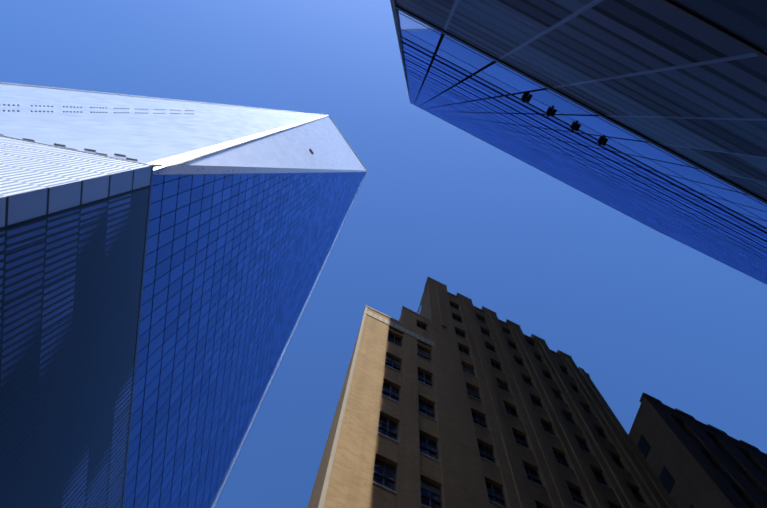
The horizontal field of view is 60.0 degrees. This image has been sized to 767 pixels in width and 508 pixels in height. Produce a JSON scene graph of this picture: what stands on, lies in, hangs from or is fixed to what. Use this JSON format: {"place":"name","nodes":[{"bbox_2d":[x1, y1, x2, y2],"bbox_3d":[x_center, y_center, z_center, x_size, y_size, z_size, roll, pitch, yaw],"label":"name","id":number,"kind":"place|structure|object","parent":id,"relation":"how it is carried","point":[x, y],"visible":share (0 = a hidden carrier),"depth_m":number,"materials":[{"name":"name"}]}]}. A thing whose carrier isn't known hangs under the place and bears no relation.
{"place":"outdoors","nodes":[
{"label":"outdoors","id":0,"kind":"place"},
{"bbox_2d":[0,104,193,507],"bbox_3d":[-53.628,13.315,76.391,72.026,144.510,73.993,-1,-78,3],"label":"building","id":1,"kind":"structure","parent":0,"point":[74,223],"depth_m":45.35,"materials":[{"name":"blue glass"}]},
{"bbox_2d":[0,84,365,507],"bbox_3d":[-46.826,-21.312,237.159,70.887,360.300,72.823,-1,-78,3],"label":"skyscraper","id":2,"kind":"structure","parent":0,"point":[234,263],"depth_m":91.85,"materials":[{"name":"blue glass"}]},
{"bbox_2d":[0,82,366,507],"bbox_3d":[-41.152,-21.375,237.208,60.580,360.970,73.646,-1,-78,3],"label":"building edge trim","id":3,"kind":"structure","parent":2,"relation":"attached to","point":[169,166],"depth_m":106.43,"materials":[{"name":"white metal"}]},
{"bbox_2d":[0,0,766,507],"label":"sky","id":4,"kind":"structure","parent":0,"point":[635,307],"materials":[{"name":"blue"}]},
{"bbox_2d":[307,277,766,507],"bbox_3d":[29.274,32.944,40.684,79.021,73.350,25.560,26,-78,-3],"label":"brick building","id":5,"kind":"structure","parent":0,"point":[447,399],"depth_m":43.57,"materials":[{"name":"brick"}]},
{"bbox_2d":[390,0,766,284],"bbox_3d":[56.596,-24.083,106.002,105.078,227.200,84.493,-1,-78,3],"label":"glass tower","id":6,"kind":"structure","parent":0,"point":[665,101],"depth_m":15.34,"materials":[{"name":"blue glass"}]},
{"bbox_2d":[521,95,605,145],"bbox_3d":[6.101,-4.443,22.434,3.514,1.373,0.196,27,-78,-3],"label":"spotlights","id":7,"kind":"object","parent":6,"relation":"attached to","point":[552,114],"visible":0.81,"depth_m":22.33,"materials":[{"name":"metal"}]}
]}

